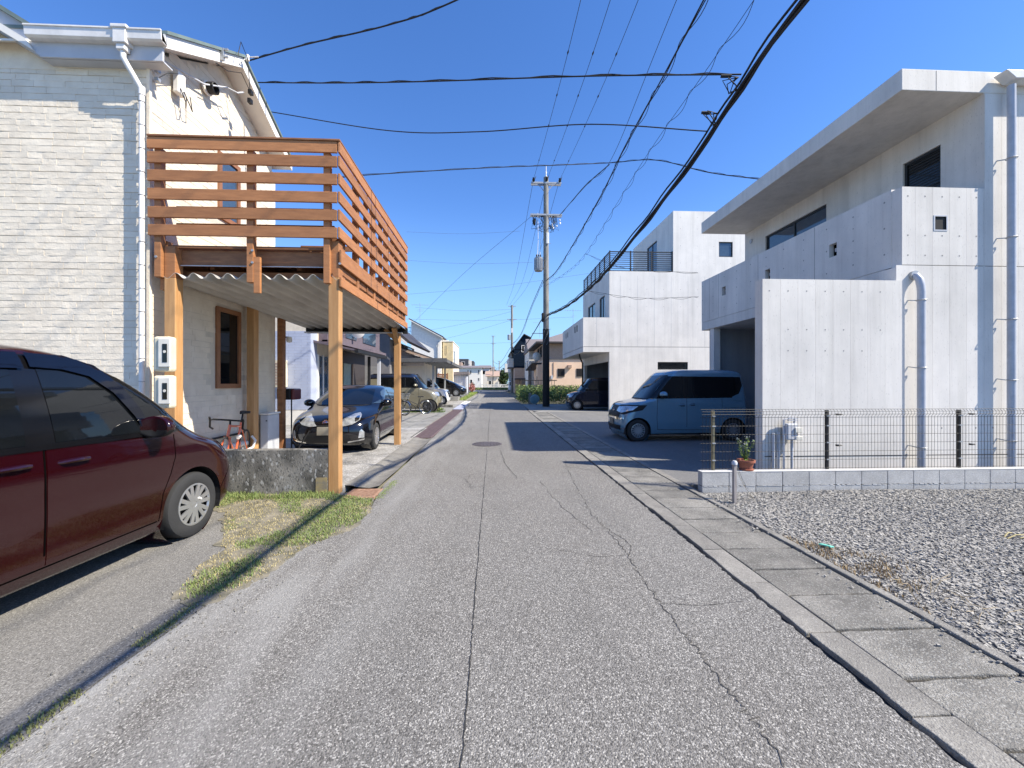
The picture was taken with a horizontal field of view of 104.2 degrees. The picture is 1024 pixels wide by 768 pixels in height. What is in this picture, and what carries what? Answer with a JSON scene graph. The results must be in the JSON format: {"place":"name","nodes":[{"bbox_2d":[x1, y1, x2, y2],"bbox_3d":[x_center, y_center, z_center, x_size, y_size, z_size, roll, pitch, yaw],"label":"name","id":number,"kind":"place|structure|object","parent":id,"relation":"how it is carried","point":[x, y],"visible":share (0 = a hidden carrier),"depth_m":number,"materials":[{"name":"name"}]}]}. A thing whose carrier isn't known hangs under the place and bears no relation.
{"place":"outdoors","nodes":[
{"label":"outdoors","id":0,"kind":"place"},
{"bbox_2d":[0,493,373,756],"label":"parking lot","id":1,"kind":"structure","parent":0,"point":[60,626],"depth_m":2.55,"materials":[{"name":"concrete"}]},
{"bbox_2d":[0,600,203,757],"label":"grass line","id":2,"kind":"object","parent":1,"relation":"on","point":[52,710],"visible":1,"depth_m":1.87,"materials":[{"name":"plant"}]},
{"bbox_2d":[0,344,229,597],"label":"parked car","id":3,"kind":"object","parent":1,"relation":"on","point":[95,462],"visible":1,"depth_m":2.90,"materials":[{"name":"red paint"}]},
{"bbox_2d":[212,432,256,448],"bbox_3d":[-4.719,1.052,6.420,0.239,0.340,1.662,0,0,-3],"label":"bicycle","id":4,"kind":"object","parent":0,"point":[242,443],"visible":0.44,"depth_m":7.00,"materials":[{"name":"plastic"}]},
{"bbox_2d":[171,493,372,606],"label":"dry grass","id":5,"kind":"structure","parent":0,"point":[289,524],"depth_m":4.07,"materials":[{"name":"plant"}]},
{"bbox_2d":[225,448,327,494],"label":"concrete wall","id":6,"kind":"structure","parent":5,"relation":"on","point":[277,470],"depth_m":5.37,"materials":[{"name":"concrete"}]},
{"bbox_2d":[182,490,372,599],"bbox_3d":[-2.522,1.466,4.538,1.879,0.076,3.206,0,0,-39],"label":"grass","id":7,"kind":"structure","parent":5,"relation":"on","point":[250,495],"depth_m":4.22,"materials":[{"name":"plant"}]},
{"bbox_2d":[275,360,286,386],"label":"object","id":8,"kind":"object","parent":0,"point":[276,373],"visible":0.3,"depth_m":13.84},
{"bbox_2d":[275,317,386,424],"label":"blue sided house","id":9,"kind":"structure","parent":0,"point":[307,362],"depth_m":14.56,"materials":[{"name":"paint"}]},
{"bbox_2d":[319,356,322,397],"bbox_3d":[-7.206,0.250,14.959,0.040,2.500,0.350,0,0,-3],"label":"sliding door","id":10,"kind":"structure","parent":9,"relation":"in","point":[320,357],"depth_m":14.96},
{"bbox_2d":[324,357,327,393],"bbox_3d":[-7.225,0.250,15.419,0.045,2.500,0.430,0,0,-3],"label":"sliding door","id":11,"kind":"structure","parent":9,"relation":"in","point":[325,358],"depth_m":15.39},
{"bbox_2d":[363,334,375,346],"bbox_3d":[-7.113,-2.600,19.894,0.040,1.400,2.000,0,0,-3],"label":"upper window","id":12,"kind":"structure","parent":9,"relation":"in","point":[370,339],"depth_m":20.00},
{"bbox_2d":[286,428,425,492],"bbox_3d":[-8.512,1.541,9.178,11.840,0.106,7.680,0,0,-3],"label":"carport pad","id":13,"kind":"object","parent":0,"point":[355,464],"visible":0.1,"depth_m":8.29,"materials":[{"name":"concrete"}]},
{"bbox_2d":[0,5,291,448],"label":"cream house","id":14,"kind":"structure","parent":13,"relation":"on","point":[85,110],"depth_m":5.26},
{"bbox_2d":[154,336,175,371],"bbox_3d":[-4.413,-0.366,5.075,0.232,0.447,0.164,0,0,-3],"label":"electric meter","id":15,"kind":"object","parent":14,"relation":"attached to","point":[164,353],"visible":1,"depth_m":5.02,"materials":[{"name":"white plastic"}]},
{"bbox_2d":[162,344,166,361],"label":"meter window","id":16,"kind":"structure","parent":15,"relation":"in","point":[164,346],"depth_m":5.00,"materials":[{"name":"black glass"}]},
{"bbox_2d":[154,375,175,407],"bbox_3d":[-4.413,0.112,5.075,0.232,0.420,0.164,0,0,-3],"label":"electric meter","id":17,"kind":"object","parent":14,"relation":"attached to","point":[164,391],"visible":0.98,"depth_m":5.01,"materials":[{"name":"white plastic"}]},
{"bbox_2d":[162,383,166,398],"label":"meter window","id":18,"kind":"structure","parent":17,"relation":"in","point":[164,385],"depth_m":5.00,"materials":[{"name":"black glass"}]},
{"bbox_2d":[154,61,243,111],"bbox_3d":[-4.692,-4.446,6.043,0.164,0.962,1.442,0,0,7],"label":"cable box","id":19,"kind":"object","parent":14,"relation":"attached to","point":[179,84],"visible":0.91,"depth_m":5.67,"materials":[{"name":"plastic"}]},
{"bbox_2d":[201,80,219,96],"bbox_3d":[-4.761,-4.667,6.314,0.152,0.215,0.215,0,0,-3],"label":"security camera","id":20,"kind":"object","parent":14,"relation":"attached to","point":[210,90],"visible":0.97,"depth_m":6.26,"materials":[{"name":"white plastic"}]},
{"bbox_2d":[215,306,240,387],"bbox_3d":[-4.890,-0.590,6.872,0.054,1.359,0.626,0,0,-3],"label":"window","id":21,"kind":"structure","parent":14,"relation":"in","point":[227,321],"depth_m":6.85,"materials":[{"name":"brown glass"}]},
{"bbox_2d":[217,151,240,223],"bbox_3d":[-4.891,-3.308,6.889,0.054,1.109,0.554,0,0,-3],"label":"window","id":22,"kind":"structure","parent":14,"relation":"in","point":[232,186],"depth_m":6.90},
{"bbox_2d":[216,42,258,104],"bbox_3d":[-4.475,-5.161,6.425,0.246,0.828,0.795,0,0,15],"label":"service bracket","id":23,"kind":"object","parent":14,"relation":"attached to","point":[223,56],"visible":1,"depth_m":6.65,"materials":[{"name":"white plastic"}]},
{"bbox_2d":[250,0,457,60],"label":"cable","id":24,"kind":"object","parent":14,"relation":"attached to","point":[370,29],"visible":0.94,"depth_m":6.62,"materials":[{"name":"rubber"}]},
{"bbox_2d":[271,111,707,132],"bbox_3d":[-1.035,-4.790,7.262,8.416,1.835,0.022,0,0,15],"label":"cable","id":25,"kind":"object","parent":14,"relation":"attached to","point":[502,130],"visible":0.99,"depth_m":7.00,"materials":[{"name":"rubber"}]},
{"bbox_2d":[258,72,741,83],"bbox_3d":[-0.946,-4.901,6.412,8.329,1.538,0.026,0,0,15],"label":"cable","id":26,"kind":"object","parent":14,"relation":"attached to","point":[546,76],"visible":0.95,"depth_m":6.13,"materials":[{"name":"rubber"}]},
{"bbox_2d":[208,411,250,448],"bbox_3d":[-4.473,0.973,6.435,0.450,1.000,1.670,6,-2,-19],"label":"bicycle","id":27,"kind":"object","parent":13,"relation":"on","point":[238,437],"visible":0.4,"depth_m":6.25,"materials":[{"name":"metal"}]},
{"bbox_2d":[259,412,280,448],"bbox_3d":[-4.786,1.040,7.888,0.185,0.920,0.440,0,0,-3],"label":"storage cabinet","id":28,"kind":"object","parent":13,"relation":"on","point":[269,430],"visible":0.81,"depth_m":7.73,"materials":[{"name":"grey plastic"}]},
{"bbox_2d":[146,134,407,493],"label":"timber balcony","id":29,"kind":"structure","parent":13,"relation":"on","point":[332,289],"depth_m":5.40,"materials":[{"name":"brown wood"}]},
{"bbox_2d":[286,388,300,447],"bbox_3d":[-4.839,0.810,8.656,0.370,1.380,0.340,0,0,-3],"label":"letterbox","id":30,"kind":"object","parent":13,"relation":"on","point":[293,394],"visible":0.75,"depth_m":8.60,"materials":[{"name":"black plastic"}]},
{"bbox_2d":[292,385,401,450],"bbox_3d":[-3.978,0.788,10.008,2.060,1.490,4.282,0,0,-5],"label":"parked car","id":31,"kind":"object","parent":13,"relation":"on","point":[367,417],"visible":0.72,"depth_m":8.74,"materials":[{"name":"black paint"}]},
{"bbox_2d":[286,406,456,427],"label":"forecourt","id":32,"kind":"structure","parent":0,"point":[412,420],"depth_m":16.77,"materials":[{"name":"concrete"}]},
{"bbox_2d":[367,373,442,411],"bbox_3d":[-5.593,0.525,20.965,3.805,2.049,2.094,0,0,-3],"label":"parked car","id":33,"kind":"object","parent":32,"relation":"on","point":[414,386],"visible":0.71,"depth_m":20.20,"materials":[{"name":"paint"}]},
{"bbox_2d":[401,393,410,415],"bbox_3d":[-5.411,0.989,18.374,1.690,1.026,0.561,0,0,17],"label":"bicycle","id":34,"kind":"object","parent":32,"relation":"on","point":[408,403],"visible":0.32,"depth_m":18.18,"materials":[{"name":"metal"}]},
{"bbox_2d":[402,395,432,414],"bbox_3d":[-4.625,1.001,19.111,1.690,1.002,0.561,0,0,-23],"label":"bicycle","id":35,"kind":"object","parent":32,"relation":"on","point":[409,401],"visible":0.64,"depth_m":19.17,"materials":[{"name":"metal"}]},
{"bbox_2d":[404,318,446,373],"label":"white gabled house","id":36,"kind":"structure","parent":0,"point":[429,340],"depth_m":45.59,"materials":[{"name":"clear paint"}]},
{"bbox_2d":[345,383,565,500],"bbox_3d":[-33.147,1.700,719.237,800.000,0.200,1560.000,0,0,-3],"label":"ground","id":37,"kind":"structure","parent":0,"point":[394,473],"depth_m":8.23,"materials":[{"name":"concrete"}]},
{"bbox_2d":[459,359,474,365],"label":"house","id":38,"kind":"structure","parent":37,"relation":"on","point":[465,362],"depth_m":113.52,"materials":[{"name":"white paint"}]},
{"bbox_2d":[459,366,483,387],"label":"house","id":39,"kind":"structure","parent":37,"relation":"on","point":[476,376],"depth_m":99.69,"materials":[{"name":"white paint"}]},
{"bbox_2d":[479,365,490,387],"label":"house","id":40,"kind":"structure","parent":37,"relation":"on","point":[487,368],"depth_m":124.75,"materials":[{"name":"white paint"}]},
{"bbox_2d":[475,387,507,389],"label":"field grass","id":41,"kind":"structure","parent":37,"relation":"on","point":[491,388],"depth_m":86.55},
{"bbox_2d":[485,371,499,387],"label":"house","id":42,"kind":"structure","parent":37,"relation":"on","point":[489,375],"depth_m":111.91,"materials":[{"name":"beige paint"}]},
{"bbox_2d":[490,336,495,387],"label":"utility pole","id":43,"kind":"object","parent":37,"relation":"on","point":[493,343],"visible":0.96,"depth_m":111.81,"materials":[{"name":"concrete"}]},
{"bbox_2d":[498,368,508,387],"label":"tree","id":44,"kind":"object","parent":37,"relation":"on","point":[502,379],"visible":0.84,"depth_m":121.20,"materials":[{"name":"green plant"}]},
{"bbox_2d":[507,305,516,392],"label":"utility pole","id":45,"kind":"object","parent":37,"relation":"on","point":[509,337],"visible":0.84,"depth_m":61.91,"materials":[{"name":"concrete"}]},
{"bbox_2d":[507,334,531,392],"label":"navy house","id":46,"kind":"structure","parent":37,"relation":"on","point":[516,362],"depth_m":58.13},
{"bbox_2d":[524,339,541,387],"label":"house","id":47,"kind":"structure","parent":37,"relation":"on","point":[529,359],"depth_m":52.29,"materials":[{"name":"paint"}]},
{"bbox_2d":[519,380,556,394],"bbox_3d":[2.441,0.610,37.177,3.500,1.780,0.050,0,0,-3],"label":"dark fence","id":48,"kind":"object","parent":37,"relation":"on","point":[535,382],"visible":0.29,"depth_m":37.14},
{"bbox_2d":[525,333,607,397],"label":"peach house","id":49,"kind":"structure","parent":37,"relation":"on","point":[565,372],"depth_m":40.21,"materials":[{"name":"paint"}]},
{"bbox_2d":[534,412,1023,765],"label":"ditch cover","id":50,"kind":"object","parent":37,"relation":"on","point":[978,692],"visible":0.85,"depth_m":2.51,"materials":[{"name":"concrete"}]},
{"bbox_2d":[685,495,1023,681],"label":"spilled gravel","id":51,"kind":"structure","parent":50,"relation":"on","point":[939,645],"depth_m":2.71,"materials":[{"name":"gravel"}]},
{"bbox_2d":[547,412,1023,676],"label":"border strip","id":52,"kind":"object","parent":37,"relation":"on","point":[1013,665],"visible":0.54,"depth_m":2.99,"materials":[{"name":"concrete"}]},
{"bbox_2d":[698,467,1023,492],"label":"block wall","id":53,"kind":"structure","parent":37,"relation":"on","point":[794,480],"depth_m":5.62,"materials":[{"name":"concrete"}]},
{"bbox_2d":[736,436,755,470],"bbox_3d":[3.298,0.990,5.630,0.248,0.477,0.234,0,0,19],"label":"potted plant","id":54,"kind":"object","parent":53,"relation":"on","point":[746,465],"visible":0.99,"depth_m":5.60,"materials":[{"name":"green plant"}]},
{"bbox_2d":[701,408,1023,469],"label":"fence","id":55,"kind":"object","parent":53,"relation":"on","point":[958,441],"visible":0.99,"depth_m":5.69,"materials":[{"name":"metal"}]},
{"bbox_2d":[443,391,479,405],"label":"forecourt","id":56,"kind":"structure","parent":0,"point":[456,403],"depth_m":30.57,"materials":[{"name":"concrete"}]},
{"bbox_2d":[365,332,435,385],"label":"grey house","id":57,"kind":"structure","parent":56,"relation":"on","point":[423,371],"depth_m":24.98,"materials":[{"name":"clear paint"}]},
{"bbox_2d":[365,366,376,384],"bbox_3d":[-8.719,0.250,24.099,1.200,2.500,0.050,0,0,-3],"label":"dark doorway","id":58,"kind":"structure","parent":57,"relation":"in","point":[373,368],"depth_m":24.07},
{"bbox_2d":[391,358,461,389],"bbox_3d":[-6.957,-0.020,30.622,5.320,3.040,12.180,0,0,-3],"label":"grey carport","id":59,"kind":"object","parent":56,"relation":"on","point":[442,363],"visible":0.48,"depth_m":25.73,"materials":[{"name":"metal"}]},
{"bbox_2d":[427,378,450,404],"bbox_3d":[-6.404,0.596,28.335,4.007,1.898,2.080,0,0,-3],"label":"parked car","id":60,"kind":"object","parent":56,"relation":"on","point":[446,395],"visible":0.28,"depth_m":27.64,"materials":[{"name":"white paint"}]},
{"bbox_2d":[442,340,458,381],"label":"yellow house","id":61,"kind":"structure","parent":56,"relation":"on","point":[450,350],"depth_m":46.33,"materials":[{"name":"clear paint"}]},
{"bbox_2d":[450,393,467,400],"bbox_3d":[-13.286,1.337,39.030,17.050,0.315,12.800,0,0,-3],"label":"raised pad","id":62,"kind":"object","parent":56,"relation":"on","point":[455,398],"visible":0.14,"depth_m":33.51,"materials":[{"name":"concrete"}]},
{"bbox_2d":[436,377,466,395],"bbox_3d":[-6.403,0.337,35.743,4.661,1.785,2.220,0,0,-3],"label":"parked car","id":63,"kind":"object","parent":62,"relation":"on","point":[454,388],"visible":0.44,"depth_m":34.92,"materials":[{"name":"black paint"}]},
{"bbox_2d":[454,371,469,393],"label":"white shed","id":64,"kind":"structure","parent":56,"relation":"on","point":[461,378],"depth_m":47.76,"materials":[{"name":"grey paint"}]},
{"bbox_2d":[460,391,477,400],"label":"verge weeds","id":65,"kind":"object","parent":56,"relation":"on","point":[468,396],"visible":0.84,"depth_m":41.26,"materials":[{"name":"green plant"}]},
{"bbox_2d":[0,390,965,767],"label":"road","id":66,"kind":"structure","parent":0,"point":[362,648],"depth_m":2.17,"materials":[{"name":"asphalt"}]},
{"bbox_2d":[0,495,391,767],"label":"loose grit","id":67,"kind":"object","parent":66,"relation":"on","point":[110,685],"visible":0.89,"depth_m":2.14,"materials":[{"name":"gravel"}]},
{"bbox_2d":[343,489,382,497],"bbox_3d":[-2.021,1.509,5.413,0.420,0.030,0.440,0,0,-3],"label":"drain grating","id":68,"kind":"object","parent":66,"relation":"on","point":[373,493],"visible":0.81,"depth_m":5.44,"materials":[{"name":"metal"}]},
{"bbox_2d":[346,437,431,487],"bbox_3d":[-2.297,1.508,8.353,0.518,0.044,5.100,0,0,-3],"label":"gutter channel","id":69,"kind":"object","parent":66,"relation":"on","point":[379,473],"visible":1,"depth_m":7.25,"materials":[{"name":"concrete"}]},
{"bbox_2d":[413,428,441,437],"bbox_3d":[-2.547,1.503,12.030,0.580,0.030,2.270,0,0,-3],"label":"drain grating","id":70,"kind":"object","parent":66,"relation":"on","point":[429,432],"visible":0.86,"depth_m":11.77,"materials":[{"name":"metal"}]},
{"bbox_2d":[426,421,449,427],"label":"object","id":71,"kind":"object","parent":66,"relation":"on","point":[438,424],"visible":0.89,"depth_m":14.34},
{"bbox_2d":[437,416,454,420],"bbox_3d":[-2.748,1.503,16.626,0.560,0.030,2.270,0,0,-3],"label":"drain grating","id":72,"kind":"object","parent":66,"relation":"on","point":[446,418],"visible":0.86,"depth_m":16.75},
{"bbox_2d":[460,455,486,767],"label":"road joint","id":73,"kind":"object","parent":66,"relation":"on","point":[471,643],"visible":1,"depth_m":2.17,"materials":[{"name":"asphalt"}]},
{"bbox_2d":[472,441,501,445],"bbox_3d":[-0.611,1.490,9.782,0.730,0.015,0.730,0,0,-3],"label":"manhole cover","id":74,"kind":"object","parent":66,"relation":"on","point":[488,443],"visible":1,"depth_m":9.77,"materials":[{"name":"metal"}]},
{"bbox_2d":[505,355,510,380],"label":"house","id":75,"kind":"structure","parent":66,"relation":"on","point":[508,370],"depth_m":70.95,"materials":[{"name":"paint"}]},
{"bbox_2d":[515,384,579,402],"bbox_3d":[3.481,0.808,32.445,6.172,1.419,8.632,0,0,-3],"label":"hedge","id":76,"kind":"object","parent":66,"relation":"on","point":[557,392],"visible":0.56,"depth_m":29.85,"materials":[{"name":"green plant"}]},
{"bbox_2d":[565,460,785,767],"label":"road crack","id":77,"kind":"object","parent":66,"relation":"on","point":[698,649],"visible":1,"depth_m":2.12,"materials":[{"name":"asphalt"}]},
{"bbox_2d":[528,410,1023,767],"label":"kerb","id":78,"kind":"structure","parent":66,"relation":"on","point":[965,745],"depth_m":2.18,"materials":[{"name":"concrete"}]},
{"bbox_2d":[0,0,1023,381],"label":"sky","id":79,"kind":"structure","parent":0,"point":[833,54],"materials":[{"name":"blue"}]},
{"bbox_2d":[527,404,608,411],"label":"driveway","id":80,"kind":"structure","parent":0,"point":[554,408],"depth_m":23.30,"materials":[{"name":"concrete"}]},
{"bbox_2d":[530,394,538,404],"bbox_3d":[1.512,1.126,26.754,0.660,0.735,0.160,0,12,-11],"label":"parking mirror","id":81,"kind":"object","parent":80,"relation":"on","point":[534,398],"visible":1,"depth_m":26.68,"materials":[{"name":"blue plastic"}]},
{"bbox_2d":[530,172,561,406],"bbox_3d":[2.153,-6.075,25.111,2.014,15.150,0.661,0,0,-3],"label":"utility pole","id":82,"kind":"object","parent":80,"relation":"on","point":[541,264],"visible":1,"depth_m":24.98,"materials":[{"name":"concrete"}]},
{"bbox_2d":[534,0,580,175],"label":"cable","id":83,"kind":"object","parent":82,"relation":"attached to","point":[560,80],"visible":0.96,"depth_m":14.64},
{"bbox_2d":[547,2,609,178],"bbox_3d":[2.914,-11.849,9.544,0.063,1.818,30.802,0,0,-3],"label":"cable","id":84,"kind":"object","parent":82,"relation":"attached to","point":[583,80],"visible":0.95,"depth_m":14.74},
{"bbox_2d":[560,164,609,214],"bbox_3d":[3.264,-9.248,19.771,0.084,2.687,10.608,0,0,-3],"label":"cable","id":85,"kind":"object","parent":82,"relation":"attached to","point":[585,185],"visible":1,"depth_m":17.50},
{"bbox_2d":[560,1,637,178],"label":"cable","id":86,"kind":"object","parent":82,"relation":"attached to","point":[605,79],"visible":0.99,"depth_m":14.24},
{"bbox_2d":[574,0,676,197],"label":"cable","id":87,"kind":"object","parent":82,"relation":"attached to","point":[641,87],"visible":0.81,"depth_m":11.22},
{"bbox_2d":[547,0,707,279],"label":"cable","id":88,"kind":"object","parent":82,"relation":"attached to","point":[671,61],"visible":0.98,"depth_m":8.73,"materials":[{"name":"rubber"}]},
{"bbox_2d":[548,0,753,284],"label":"cable","id":89,"kind":"object","parent":82,"relation":"attached to","point":[668,123],"visible":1,"depth_m":8.08,"materials":[{"name":"rubber"}]},
{"bbox_2d":[586,254,695,273],"bbox_3d":[4.549,-4.408,14.585,4.325,1.593,0.060,0,0,43],"label":"cable","id":90,"kind":"object","parent":89,"relation":"attached to","point":[645,270],"visible":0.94,"depth_m":13.99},
{"bbox_2d":[547,0,809,315],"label":"cable","id":91,"kind":"object","parent":82,"relation":"attached to","point":[793,14],"visible":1,"depth_m":5.94,"materials":[{"name":"rubber"}]},
{"bbox_2d":[701,74,738,126],"bbox_3d":[2.932,-3.960,5.605,0.279,0.354,0.684,0,0,-3],"label":"cable connector","id":92,"kind":"object","parent":91,"relation":"hanging from","point":[708,112],"visible":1,"depth_m":5.41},
{"bbox_2d":[566,378,607,409],"bbox_3d":[4.769,0.617,22.623,3.412,1.850,1.870,0,0,-3],"label":"parked car","id":93,"kind":"object","parent":80,"relation":"on","point":[592,392],"visible":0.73,"depth_m":21.90,"materials":[{"name":"black paint"}]},
{"bbox_2d":[563,211,744,410],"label":"white concrete house","id":94,"kind":"structure","parent":80,"relation":"on","point":[642,341],"depth_m":20.93,"materials":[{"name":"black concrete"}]},
{"bbox_2d":[589,303,594,316],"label":"window","id":95,"kind":"structure","parent":94,"relation":"in","point":[592,308],"depth_m":24.53,"materials":[{"name":"glass"}]},
{"bbox_2d":[600,296,604,316],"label":"window","id":96,"kind":"structure","parent":94,"relation":"in","point":[602,301],"depth_m":22.31,"materials":[{"name":"glass"}]},
{"bbox_2d":[647,241,656,270],"bbox_3d":[8.395,-7.075,23.762,0.060,2.350,1.500,0,0,-3],"label":"window","id":97,"kind":"structure","parent":94,"relation":"in","point":[653,247],"depth_m":23.74,"materials":[{"name":"glass"}]},
{"bbox_2d":[658,362,686,369],"bbox_3d":[8.432,-0.900,21.000,1.620,0.400,0.060,0,0,-3],"label":"window","id":98,"kind":"structure","parent":94,"relation":"in","point":[661,365],"depth_m":20.99,"materials":[{"name":"black glass"}]},
{"bbox_2d":[719,242,731,256],"bbox_3d":[11.285,-7.050,21.114,0.750,0.800,0.060,0,0,-3],"label":"window","id":99,"kind":"structure","parent":94,"relation":"in","point":[725,250],"depth_m":21.11,"materials":[{"name":"blue glass"}]},
{"bbox_2d":[550,412,754,490],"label":"driveway","id":100,"kind":"structure","parent":0,"point":[679,457],"depth_m":9.10,"materials":[{"name":"concrete"}]},
{"bbox_2d":[608,370,745,440],"bbox_3d":[4.415,0.591,10.955,3.412,1.910,1.870,0,0,-3],"label":"parked car","id":101,"kind":"object","parent":100,"relation":"on","point":[670,402],"visible":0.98,"depth_m":10.27,"materials":[{"name":"blue metal"}]},
{"bbox_2d":[701,69,1023,468],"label":"concrete house","id":102,"kind":"structure","parent":100,"relation":"on","point":[881,266],"depth_m":6.67,"materials":[{"name":"white concrete"}]},
{"bbox_2d":[337,159,757,178],"bbox_3d":[0.648,-6.532,12.481,11.933,2.563,3.618,0,0,4],"label":"cable","id":103,"kind":"object","parent":102,"relation":"attached to","point":[558,165],"visible":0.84,"depth_m":12.29,"materials":[{"name":"rubber"}]},
{"bbox_2d":[772,418,802,468],"bbox_3d":[4.358,1.016,6.315,0.432,0.967,0.145,0,0,-3],"label":"gas meter","id":104,"kind":"object","parent":102,"relation":"attached to","point":[787,428],"visible":0.84,"depth_m":6.31,"materials":[{"name":"metal"}]},
{"bbox_2d":[767,205,825,249],"bbox_3d":[7.784,-3.890,10.955,0.060,1.080,2.210,0,0,-3],"label":"window","id":105,"kind":"structure","parent":102,"relation":"in","point":[817,217],"depth_m":10.83,"materials":[{"name":"glass"}]},
{"bbox_2d":[905,145,940,186],"bbox_3d":[7.935,-3.920,7.673,0.060,0.940,0.680,0,0,-3],"label":"window","id":106,"kind":"structure","parent":102,"relation":"in","point":[907,166],"depth_m":7.66,"materials":[{"name":"black glass"}]},
{"bbox_2d":[527,410,1009,766],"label":"trench bed","id":107,"kind":"object","parent":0,"point":[860,681],"visible":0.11,"depth_m":2.09,"materials":[{"name":"concrete"}]},
{"bbox_2d":[702,488,1023,665],"bbox_3d":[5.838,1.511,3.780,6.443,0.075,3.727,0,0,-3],"label":"gravel","id":108,"kind":"structure","parent":0,"point":[986,550],"depth_m":3.86,"materials":[{"name":"gravel"}]},
{"bbox_2d":[731,460,752,503],"bbox_3d":[3.013,1.246,5.122,0.566,0.547,0.115,0,0,-34],"label":"bollard","id":109,"kind":"object","parent":108,"relation":"on","point":[734,479],"visible":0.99,"depth_m":4.99,"materials":[{"name":"silver metal"}]},
{"bbox_2d":[782,535,966,634],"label":"dead weeds","id":110,"kind":"object","parent":108,"relation":"on","point":[866,566],"visible":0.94,"depth_m":3.23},
{"bbox_2d":[889,567,1022,629],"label":"dead stalks","id":111,"kind":"object","parent":108,"relation":"on","point":[960,599],"visible":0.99,"depth_m":2.69,"materials":[{"name":"plant"}]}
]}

